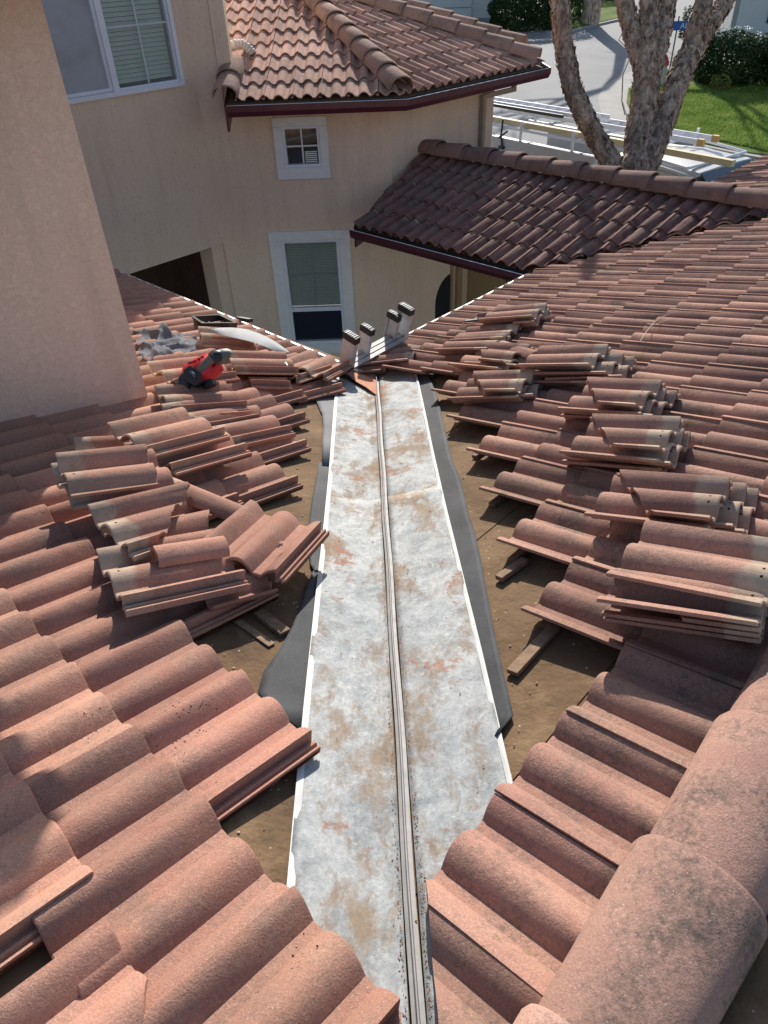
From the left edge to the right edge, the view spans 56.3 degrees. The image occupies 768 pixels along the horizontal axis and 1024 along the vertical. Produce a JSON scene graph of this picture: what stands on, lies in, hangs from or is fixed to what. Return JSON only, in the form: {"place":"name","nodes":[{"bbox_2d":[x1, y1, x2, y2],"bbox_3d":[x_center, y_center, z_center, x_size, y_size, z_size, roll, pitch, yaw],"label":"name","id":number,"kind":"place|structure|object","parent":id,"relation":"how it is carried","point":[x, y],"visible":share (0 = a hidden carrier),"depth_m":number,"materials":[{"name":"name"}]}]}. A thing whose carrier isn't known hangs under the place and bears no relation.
{"place":"outdoors","nodes":[
{"label":"outdoors","id":0,"kind":"place"},
{"bbox_2d":[0,0,147,421],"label":"wall","id":1,"kind":"structure","parent":0,"point":[66,342],"depth_m":3.39,"materials":[{"name":"paint"}]},
{"bbox_2d":[41,0,516,357],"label":"house","id":2,"kind":"structure","parent":0,"point":[254,218],"depth_m":8.78,"materials":[{"name":"beige paint"}]},
{"bbox_2d":[41,0,184,103],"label":"window","id":3,"kind":"structure","parent":2,"relation":"in","point":[114,47],"depth_m":7.50,"materials":[{"name":"glass"}]},
{"bbox_2d":[0,268,400,1023],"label":"tiled roof","id":4,"kind":"structure","parent":2,"relation":"attached to","point":[144,888],"depth_m":1.84,"materials":[{"name":"tile"}]},
{"bbox_2d":[73,435,129,450],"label":"loose tile","id":5,"kind":"object","parent":4,"relation":"on","point":[87,443],"visible":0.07,"depth_m":3.34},
{"bbox_2d":[50,448,173,510],"bbox_3d":[-1.086,-0.138,2.907,0.420,0.063,0.259,-14,42,-38],"label":"loose tile","id":6,"kind":"object","parent":4,"relation":"on","point":[164,477],"visible":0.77,"depth_m":2.84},
{"bbox_2d":[55,444,159,498],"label":"loose tile","id":7,"kind":"object","parent":6,"relation":"on","point":[91,472],"visible":1,"depth_m":2.85,"materials":[{"name":"ceramic"}]},
{"bbox_2d":[123,442,133,445],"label":"loose tile","id":8,"kind":"object","parent":4,"relation":"on","point":[127,443],"visible":0.04,"depth_m":3.32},
{"bbox_2d":[101,500,209,538],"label":"loose tile","id":9,"kind":"object","parent":4,"relation":"on","point":[186,518],"visible":0.27,"depth_m":2.83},
{"bbox_2d":[87,482,189,562],"bbox_3d":[-0.834,0.025,2.712,0.420,0.065,0.353,-18,38,-42],"label":"loose tile","id":10,"kind":"object","parent":9,"relation":"on","point":[138,525],"visible":0.92,"depth_m":2.68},
{"bbox_2d":[133,322,197,361],"bbox_3d":[-1.480,-1.160,5.056,0.509,0.258,0.740,-15,40,-15],"label":"cloth","id":11,"kind":"object","parent":4,"relation":"on","point":[167,341],"visible":0.86,"depth_m":5.05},
{"bbox_2d":[49,700,317,961],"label":"dark crumbs","id":12,"kind":"object","parent":4,"relation":"on","point":[189,788],"visible":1,"depth_m":1.94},
{"bbox_2d":[147,356,239,387],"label":"loose tile","id":13,"kind":"object","parent":4,"relation":"on","point":[170,370],"visible":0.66,"depth_m":4.28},
{"bbox_2d":[178,348,231,389],"bbox_3d":[-1.017,-0.824,4.144,0.310,0.258,0.263,-3,38,0],"label":"saw","id":14,"kind":"object","parent":13,"relation":"on","point":[204,371],"visible":0.98,"depth_m":4.06,"materials":[{"name":"red plastic"}]},
{"bbox_2d":[157,421,251,477],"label":"loose tile","id":15,"kind":"object","parent":4,"relation":"on","point":[200,459],"visible":0.57,"depth_m":3.27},
{"bbox_2d":[107,407,229,459],"bbox_3d":[-0.994,-0.372,3.330,0.353,0.065,0.420,25,31,31],"label":"loose tile","id":16,"kind":"object","parent":15,"relation":"on","point":[169,432],"visible":0.91,"depth_m":3.31,"materials":[{"name":"ceramic"}]},
{"bbox_2d":[158,391,250,415],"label":"loose tile","id":17,"kind":"object","parent":4,"relation":"on","point":[241,413],"visible":0.17,"depth_m":3.97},
{"bbox_2d":[154,381,249,412],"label":"loose tile","id":18,"kind":"object","parent":17,"relation":"on","point":[212,399],"visible":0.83,"depth_m":4.01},
{"bbox_2d":[173,477,242,519],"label":"loose tile","id":19,"kind":"object","parent":4,"relation":"on","point":[215,504],"visible":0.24,"depth_m":2.93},
{"bbox_2d":[191,314,237,327],"bbox_3d":[-1.355,-1.500,5.702,0.321,0.145,0.267,-30,46,-31],"label":"mortar tray","id":20,"kind":"object","parent":4,"relation":"on","point":[209,320],"visible":0.88,"depth_m":5.70,"materials":[{"name":"black plastic"}]},
{"bbox_2d":[195,337,255,350],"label":"loose tile","id":21,"kind":"object","parent":4,"relation":"on","point":[198,345],"visible":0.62,"depth_m":5.12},
{"bbox_2d":[198,326,254,348],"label":"loose tile","id":22,"kind":"object","parent":21,"relation":"on","point":[212,339],"visible":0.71,"depth_m":5.18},
{"bbox_2d":[206,327,288,353],"bbox_3d":[-0.970,-1.243,5.173,0.636,0.122,0.212,13,41,19],"label":"metal offcut","id":23,"kind":"object","parent":22,"relation":"on","point":[252,336],"visible":0.95,"depth_m":5.13,"materials":[{"name":"metal"}]},
{"bbox_2d":[205,569,277,611],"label":"loose tile","id":24,"kind":"object","parent":4,"relation":"on","point":[260,587],"visible":0.58,"depth_m":2.51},
{"bbox_2d":[194,405,295,447],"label":"loose tile","id":25,"kind":"object","parent":4,"relation":"on","point":[261,429],"visible":0.66,"depth_m":3.83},
{"bbox_2d":[161,400,259,425],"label":"loose tile","id":26,"kind":"object","parent":25,"relation":"on","point":[165,406],"visible":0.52,"depth_m":3.87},
{"bbox_2d":[233,618,274,646],"bbox_3d":[-0.450,0.411,2.469,0.193,0.015,0.030,27,47,32],"label":"batten piece","id":27,"kind":"object","parent":4,"relation":"on","point":[254,632],"visible":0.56,"depth_m":2.46,"materials":[{"name":"brown wood"}]},
{"bbox_2d":[204,499,329,584],"bbox_3d":[-0.448,0.104,2.743,0.353,0.065,0.420,15,28,12],"label":"loose tile","id":28,"kind":"object","parent":4,"relation":"on","point":[252,533],"visible":0.88,"depth_m":2.73,"materials":[{"name":"ceramic"}]},
{"bbox_2d":[96,529,249,616],"bbox_3d":[-0.734,0.199,2.493,0.420,0.065,0.353,-10,31,-33],"label":"loose tile","id":29,"kind":"object","parent":28,"relation":"on","point":[146,585],"visible":0.74,"depth_m":2.44,"materials":[{"name":"ceramic"}]},
{"bbox_2d":[150,536,229,567],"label":"loose tile","id":30,"kind":"object","parent":29,"relation":"on","point":[183,552],"visible":1,"depth_m":2.50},
{"bbox_2d":[249,377,291,391],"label":"loose tile","id":31,"kind":"object","parent":4,"relation":"on","point":[271,383],"visible":0.6,"depth_m":4.53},
{"bbox_2d":[254,609,289,636],"bbox_3d":[-0.393,0.387,2.516,0.148,0.026,0.047,30,48,34],"label":"batten piece","id":32,"kind":"object","parent":4,"relation":"on","point":[272,623],"visible":1,"depth_m":2.50,"materials":[{"name":"brown wood"}]},
{"bbox_2d":[258,562,318,727],"bbox_3d":[-0.305,0.423,2.508,0.181,0.194,0.915,-3,38,0],"label":"membrane strip","id":33,"kind":"object","parent":4,"relation":"on","point":[283,680],"visible":0.76,"depth_m":2.33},
{"bbox_2d":[309,462,328,571],"bbox_3d":[-0.290,-0.012,3.340,0.100,0.228,1.090,-3,38,0],"label":"membrane strip","id":34,"kind":"object","parent":4,"relation":"attached to","point":[317,508],"visible":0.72,"depth_m":3.39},
{"bbox_2d":[287,349,353,381],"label":"loose tile","id":35,"kind":"object","parent":4,"relation":"on","point":[336,370],"visible":0.92,"depth_m":4.94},
{"bbox_2d":[287,352,331,385],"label":"loose tile","id":36,"kind":"object","parent":35,"relation":"on","point":[304,378],"visible":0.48,"depth_m":4.84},
{"bbox_2d":[227,350,299,376],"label":"loose tile","id":37,"kind":"object","parent":36,"relation":"on","point":[257,363],"visible":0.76,"depth_m":4.68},
{"bbox_2d":[316,380,335,465],"bbox_3d":[-0.361,-0.591,4.455,0.262,0.316,1.531,-3,38,0],"label":"membrane strip","id":38,"kind":"object","parent":4,"relation":"on","point":[326,406],"visible":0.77,"depth_m":4.32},
{"bbox_2d":[339,302,414,376],"bbox_3d":[-0.298,-0.314,6.359,0.981,3.108,0.680,21,44,27],"label":"ladder","id":39,"kind":"object","parent":4,"relation":"on","point":[356,351],"visible":0.27,"depth_m":5.39,"materials":[{"name":"metal"}]},
{"bbox_2d":[271,115,330,179],"bbox_3d":[-0.994,-4.405,8.691,0.650,0.685,0.095,-2,38,1],"label":"window","id":40,"kind":"structure","parent":2,"relation":"in","point":[301,147],"depth_m":8.69,"materials":[{"name":"white plastic"}]},
{"bbox_2d":[268,229,355,352],"bbox_3d":[-0.943,-2.975,9.820,1.055,1.710,0.090,-2,38,1],"label":"window","id":41,"kind":"structure","parent":2,"relation":"in","point":[312,269],"depth_m":9.75,"materials":[{"name":"white plastic"}]},
{"bbox_2d":[212,0,550,131],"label":"tiled roof","id":42,"kind":"structure","parent":2,"relation":"attached to","point":[331,56],"depth_m":8.65,"materials":[{"name":"brown tile"}]},
{"bbox_2d":[230,39,255,55],"bbox_3d":[-1.737,-5.504,8.519,0.436,0.184,0.148,3,38,6],"label":"flexible duct","id":43,"kind":"object","parent":42,"relation":"on","point":[245,46],"visible":0.68,"depth_m":8.47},
{"bbox_2d":[435,274,449,318],"bbox_3d":[0.887,-2.841,10.874,0.003,1.460,0.360,29,48,33],"label":"entry door","id":44,"kind":"structure","parent":2,"relation":"in","point":[442,303],"depth_m":10.62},
{"bbox_2d":[349,139,767,280],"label":"tiled roof","id":45,"kind":"structure","parent":2,"relation":"attached to","point":[518,215],"depth_m":7.56,"materials":[{"name":"tile"}]},
{"bbox_2d":[477,18,550,38],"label":"driveway","id":46,"kind":"structure","parent":0,"point":[535,34],"depth_m":37.28,"materials":[{"name":"concrete"}]},
{"bbox_2d":[375,154,767,1023],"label":"tiled roof","id":47,"kind":"structure","parent":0,"point":[605,860],"depth_m":1.91,"materials":[{"name":"tile"}]},
{"bbox_2d":[347,370,376,394],"bbox_3d":[-0.155,-0.930,5.115,0.219,0.128,0.648,-3,38,0],"label":"clay shard","id":48,"kind":"object","parent":47,"relation":"on","point":[367,381],"visible":0.82,"depth_m":5.08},
{"bbox_2d":[356,364,387,374],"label":"loose tile","id":49,"kind":"object","parent":47,"relation":"on","point":[377,369],"visible":0.41,"depth_m":5.24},
{"bbox_2d":[360,345,422,365],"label":"loose tile","id":50,"kind":"object","parent":47,"relation":"on","point":[389,356],"visible":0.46,"depth_m":5.32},
{"bbox_2d":[205,384,587,833],"bbox_3d":[-0.063,-0.087,3.381,1.462,0.636,3.604,-3,38,0],"label":"felt grit","id":51,"kind":"object","parent":47,"relation":"on","point":[238,832],"visible":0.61,"depth_m":2.52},
{"bbox_2d":[287,369,512,1023],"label":"valley flashing","id":52,"kind":"object","parent":47,"relation":"on","point":[342,877],"visible":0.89,"depth_m":2.18,"materials":[{"name":"metal"}]},
{"bbox_2d":[301,413,506,1018],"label":"clay crumbs","id":53,"kind":"object","parent":52,"relation":"on","point":[413,816],"visible":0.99,"depth_m":1.74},
{"bbox_2d":[417,375,513,735],"bbox_3d":[0.297,-0.246,3.685,0.144,0.722,3.721,-3,38,0],"label":"membrane strip","id":54,"kind":"object","parent":47,"relation":"attached to","point":[464,534],"visible":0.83,"depth_m":2.89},
{"bbox_2d":[433,333,510,353],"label":"loose tile","id":55,"kind":"object","parent":47,"relation":"on","point":[460,347],"visible":0.69,"depth_m":5.02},
{"bbox_2d":[448,348,519,370],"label":"loose tile","id":56,"kind":"object","parent":47,"relation":"on","point":[476,367],"visible":0.54,"depth_m":4.62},
{"bbox_2d":[449,323,521,341],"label":"loose tile","id":57,"kind":"object","parent":47,"relation":"on","point":[510,329],"visible":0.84,"depth_m":5.20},
{"bbox_2d":[463,348,537,369],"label":"loose tile","id":58,"kind":"object","parent":47,"relation":"on","point":[514,365],"visible":0.14,"depth_m":4.57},
{"bbox_2d":[478,341,534,365],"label":"loose tile","id":59,"kind":"object","parent":58,"relation":"on","point":[497,356],"visible":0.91,"depth_m":4.62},
{"bbox_2d":[500,341,537,358],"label":"loose tile","id":60,"kind":"object","parent":59,"relation":"on","point":[525,352],"visible":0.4,"depth_m":4.56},
{"bbox_2d":[474,322,528,327],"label":"loose tile","id":61,"kind":"object","parent":47,"relation":"on","point":[496,324],"visible":0.07,"depth_m":5.38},
{"bbox_2d":[511,308,551,326],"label":"loose tile","id":62,"kind":"object","parent":61,"relation":"on","point":[530,323],"visible":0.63,"depth_m":5.18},
{"bbox_2d":[478,303,549,323],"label":"loose tile","id":63,"kind":"object","parent":62,"relation":"on","point":[512,313],"visible":1,"depth_m":5.31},
{"bbox_2d":[460,377,543,404],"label":"loose tile","id":64,"kind":"object","parent":47,"relation":"on","point":[531,392],"visible":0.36,"depth_m":4.05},
{"bbox_2d":[447,376,537,402],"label":"loose tile","id":65,"kind":"object","parent":64,"relation":"on","point":[471,392],"visible":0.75,"depth_m":4.09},
{"bbox_2d":[473,369,536,394],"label":"loose tile","id":66,"kind":"object","parent":65,"relation":"on","point":[501,382],"visible":0.88,"depth_m":4.09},
{"bbox_2d":[495,557,528,581],"bbox_3d":[0.483,0.215,2.705,0.147,0.032,0.038,-28,45,-29],"label":"batten piece","id":67,"kind":"object","parent":47,"relation":"on","point":[507,572],"visible":1,"depth_m":2.69,"materials":[{"name":"brown wood"}]},
{"bbox_2d":[507,623,559,676],"bbox_3d":[0.478,0.437,2.287,0.042,0.026,0.252,27,47,32],"label":"batten piece","id":68,"kind":"object","parent":47,"relation":"on","point":[531,651],"visible":1,"depth_m":2.27,"materials":[{"name":"brown wood"}]},
{"bbox_2d":[532,370,586,386],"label":"loose tile","id":69,"kind":"object","parent":47,"relation":"on","point":[562,383],"visible":0.07,"depth_m":4.04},
{"bbox_2d":[545,356,636,379],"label":"loose tile","id":70,"kind":"object","parent":69,"relation":"on","point":[628,363],"visible":0.42,"depth_m":3.96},
{"bbox_2d":[532,353,625,377],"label":"loose tile","id":71,"kind":"object","parent":70,"relation":"on","point":[607,363],"visible":0.61,"depth_m":4.00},
{"bbox_2d":[517,344,610,369],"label":"loose tile","id":72,"kind":"object","parent":71,"relation":"on","point":[568,357],"visible":1,"depth_m":4.08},
{"bbox_2d":[560,414,591,419],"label":"loose tile","id":73,"kind":"object","parent":47,"relation":"on","point":[569,416],"visible":0.1,"depth_m":3.57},
{"bbox_2d":[556,385,668,415],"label":"loose tile","id":74,"kind":"object","parent":73,"relation":"on","point":[585,403],"visible":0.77,"depth_m":3.48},
{"bbox_2d":[586,377,665,410],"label":"loose tile","id":75,"kind":"object","parent":74,"relation":"on","point":[622,393],"visible":0.99,"depth_m":3.47,"materials":[{"name":"ceramic"}]},
{"bbox_2d":[643,390,680,415],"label":"loose tile","id":76,"kind":"object","parent":73,"relation":"on","point":[659,406],"visible":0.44,"depth_m":3.44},
{"bbox_2d":[561,457,666,471],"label":"loose tile","id":77,"kind":"object","parent":47,"relation":"on","point":[602,464],"visible":0.2,"depth_m":3.06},
{"bbox_2d":[626,431,693,468],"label":"loose tile","id":78,"kind":"object","parent":77,"relation":"on","point":[672,460],"visible":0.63,"depth_m":2.95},
{"bbox_2d":[559,422,687,465],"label":"loose tile","id":79,"kind":"object","parent":78,"relation":"on","point":[593,444],"visible":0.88,"depth_m":3.04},
{"bbox_2d":[590,413,683,453],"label":"loose tile","id":80,"kind":"object","parent":79,"relation":"on","point":[640,433],"visible":0.99,"depth_m":3.06,"materials":[{"name":"ceramic"}]},
{"bbox_2d":[603,607,767,643],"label":"loose tile","id":81,"kind":"object","parent":47,"relation":"on","point":[693,631],"visible":0.2,"depth_m":2.03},
{"bbox_2d":[601,604,763,637],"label":"loose tile","id":82,"kind":"object","parent":81,"relation":"on","point":[639,614],"visible":0.23,"depth_m":2.06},
{"bbox_2d":[678,607,766,632],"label":"loose tile","id":83,"kind":"object","parent":82,"relation":"on","point":[710,622],"visible":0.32,"depth_m":1.94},
{"bbox_2d":[596,546,765,625],"bbox_3d":[0.887,0.210,2.104,0.420,0.065,0.353,6,32,34],"label":"loose tile","id":84,"kind":"object","parent":83,"relation":"on","point":[621,592],"visible":0.61,"depth_m":2.04,"materials":[{"name":"ceramic"}]},
{"bbox_2d":[606,520,767,606],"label":"loose tile","id":85,"kind":"object","parent":84,"relation":"on","point":[740,560],"visible":0.98,"depth_m":2.12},
{"bbox_2d":[617,487,760,533],"bbox_3d":[1.126,-0.015,2.649,0.420,0.065,0.353,6,34,34],"label":"loose tile","id":86,"kind":"object","parent":47,"relation":"on","point":[747,509],"visible":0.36,"depth_m":2.51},
{"bbox_2d":[584,475,732,529],"bbox_3d":[0.996,-0.033,2.604,0.420,0.065,0.353,8,35,36],"label":"loose tile","id":87,"kind":"object","parent":86,"relation":"on","point":[618,502],"visible":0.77,"depth_m":2.62,"materials":[{"name":"ceramic"}]},
{"bbox_2d":[616,469,732,523],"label":"loose tile","id":88,"kind":"object","parent":87,"relation":"on","point":[683,497],"visible":0.98,"depth_m":2.54,"materials":[{"name":"ceramic"}]},
{"bbox_2d":[694,482,748,528],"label":"loose tile","id":89,"kind":"object","parent":86,"relation":"on","point":[727,516],"visible":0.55,"depth_m":2.51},
{"bbox_2d":[571,0,617,28],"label":"lawn","id":90,"kind":"structure","parent":0,"point":[608,11],"depth_m":41.52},
{"bbox_2d":[581,0,600,25],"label":"tree","id":91,"kind":"object","parent":90,"relation":"on","point":[591,12],"visible":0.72,"depth_m":38.56,"materials":[{"name":"brown plant"}]},
{"bbox_2d":[491,0,739,146],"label":"road","id":92,"kind":"structure","parent":0,"point":[602,56],"depth_m":30.19,"materials":[{"name":"asphalt"}]},
{"bbox_2d":[419,0,498,17],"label":"house","id":93,"kind":"structure","parent":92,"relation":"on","point":[474,8],"depth_m":41.91,"materials":[{"name":"white"}]},
{"bbox_2d":[487,0,551,31],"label":"shrub","id":94,"kind":"object","parent":92,"relation":"on","point":[542,8],"visible":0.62,"depth_m":37.45,"materials":[{"name":"green plant"}]},
{"bbox_2d":[510,0,583,22],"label":"shrub","id":95,"kind":"object","parent":92,"relation":"on","point":[577,5],"visible":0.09,"depth_m":39.32,"materials":[{"name":"green plant"}]},
{"bbox_2d":[482,2,618,42],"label":"kerb","id":96,"kind":"structure","parent":92,"relation":"on","point":[544,40],"depth_m":37.82,"materials":[{"name":"concrete"}]},
{"bbox_2d":[492,124,751,197],"bbox_3d":[5.130,-6.002,14.102,2.300,2.139,7.719,-26,44,-27],"label":"work truck","id":97,"kind":"object","parent":92,"relation":"on","point":[708,172],"visible":0.09,"depth_m":13.65,"materials":[{"name":"white paint"}]},
{"bbox_2d":[492,102,746,169],"bbox_3d":[4.252,-7.540,14.352,1.819,0.410,5.474,-26,44,-27],"label":"ladder rack","id":98,"kind":"object","parent":97,"relation":"on","point":[521,129],"visible":0.39,"depth_m":13.91,"materials":[{"name":"white metal"}]},
{"bbox_2d":[493,103,563,117],"bbox_3d":[3.045,-8.694,15.539,0.050,0.060,2.200,-26,44,-27],"label":"pole tool","id":99,"kind":"object","parent":98,"relation":"on","point":[529,111],"visible":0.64,"depth_m":15.42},
{"bbox_2d":[493,115,735,166],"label":"timber beam","id":100,"kind":"structure","parent":98,"relation":"on","point":[706,158],"depth_m":13.18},
{"bbox_2d":[508,109,720,146],"bbox_3d":[4.446,-7.919,14.613,0.520,0.110,4.999,-26,44,-27],"label":"ladder","id":101,"kind":"object","parent":98,"relation":"on","point":[695,138],"visible":0.44,"depth_m":13.67,"materials":[{"name":"silver metal"}]},
{"bbox_2d":[494,97,609,118],"bbox_3d":[3.345,-8.778,15.596,0.410,0.080,3.600,-26,44,-27],"label":"ladder","id":102,"kind":"object","parent":101,"relation":"on","point":[565,112],"visible":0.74,"depth_m":15.58,"materials":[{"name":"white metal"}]},
{"bbox_2d":[549,0,736,188],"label":"tree","id":103,"kind":"object","parent":92,"relation":"on","point":[646,35],"visible":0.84,"depth_m":9.78,"materials":[{"name":"brown plant"}]},
{"bbox_2d":[678,5,693,37],"bbox_3d":[14.885,-23.645,35.098,0.859,1.994,0.902,-3,38,0],"label":"shrub","id":104,"kind":"object","parent":92,"relation":"on","point":[685,18],"visible":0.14,"depth_m":34.88,"materials":[{"name":"green plant"}]},
{"bbox_2d":[623,84,762,159],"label":"kerb","id":105,"kind":"structure","parent":92,"relation":"on","point":[748,155],"depth_m":20.79,"materials":[{"name":"concrete"}]},
{"bbox_2d":[712,0,767,47],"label":"house","id":106,"kind":"structure","parent":92,"relation":"on","point":[748,13],"depth_m":31.87,"materials":[{"name":"white"}]},
{"bbox_2d":[598,71,753,160],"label":"pavement","id":107,"kind":"structure","parent":0,"point":[609,99],"depth_m":26.24,"materials":[{"name":"concrete"}]},
{"bbox_2d":[627,63,767,154],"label":"lawn","id":108,"kind":"structure","parent":0,"point":[748,149],"depth_m":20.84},
{"bbox_2d":[660,54,668,84],"bbox_3d":[10.413,-16.420,26.784,0.434,1.092,0.338,-3,38,0],"label":"fire hydrant","id":109,"kind":"object","parent":108,"relation":"on","point":[664,71],"visible":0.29,"depth_m":26.69,"materials":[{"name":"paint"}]},
{"bbox_2d":[669,16,688,67],"bbox_3d":[11.161,-17.749,27.519,1.006,2.077,0.145,3,39,7],"label":"street sign","id":110,"kind":"object","parent":108,"relation":"on","point":[679,25],"visible":0.47,"depth_m":27.06,"materials":[{"name":"blue metal"}]},
{"bbox_2d":[709,73,731,89],"bbox_3d":[12.149,-15.470,26.019,0.791,0.785,0.709,-3,38,0],"label":"shrub","id":111,"kind":"object","parent":108,"relation":"on","point":[723,85],"visible":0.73,"depth_m":25.83,"materials":[{"name":"green plant"}]},
{"bbox_2d":[693,28,767,86],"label":"hedge","id":112,"kind":"object","parent":108,"relation":"on","point":[740,73],"visible":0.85,"depth_m":25.70,"materials":[{"name":"green plant"}]},
{"bbox_2d":[711,25,766,42],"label":"pale leaf tips","id":113,"kind":"object","parent":112,"relation":"on","point":[737,26],"visible":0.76,"depth_m":25.52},
{"bbox_2d":[750,32,767,85],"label":"hedge","id":114,"kind":"object","parent":108,"relation":"on","point":[765,80],"visible":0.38,"depth_m":25.89,"materials":[{"name":"green plant"}]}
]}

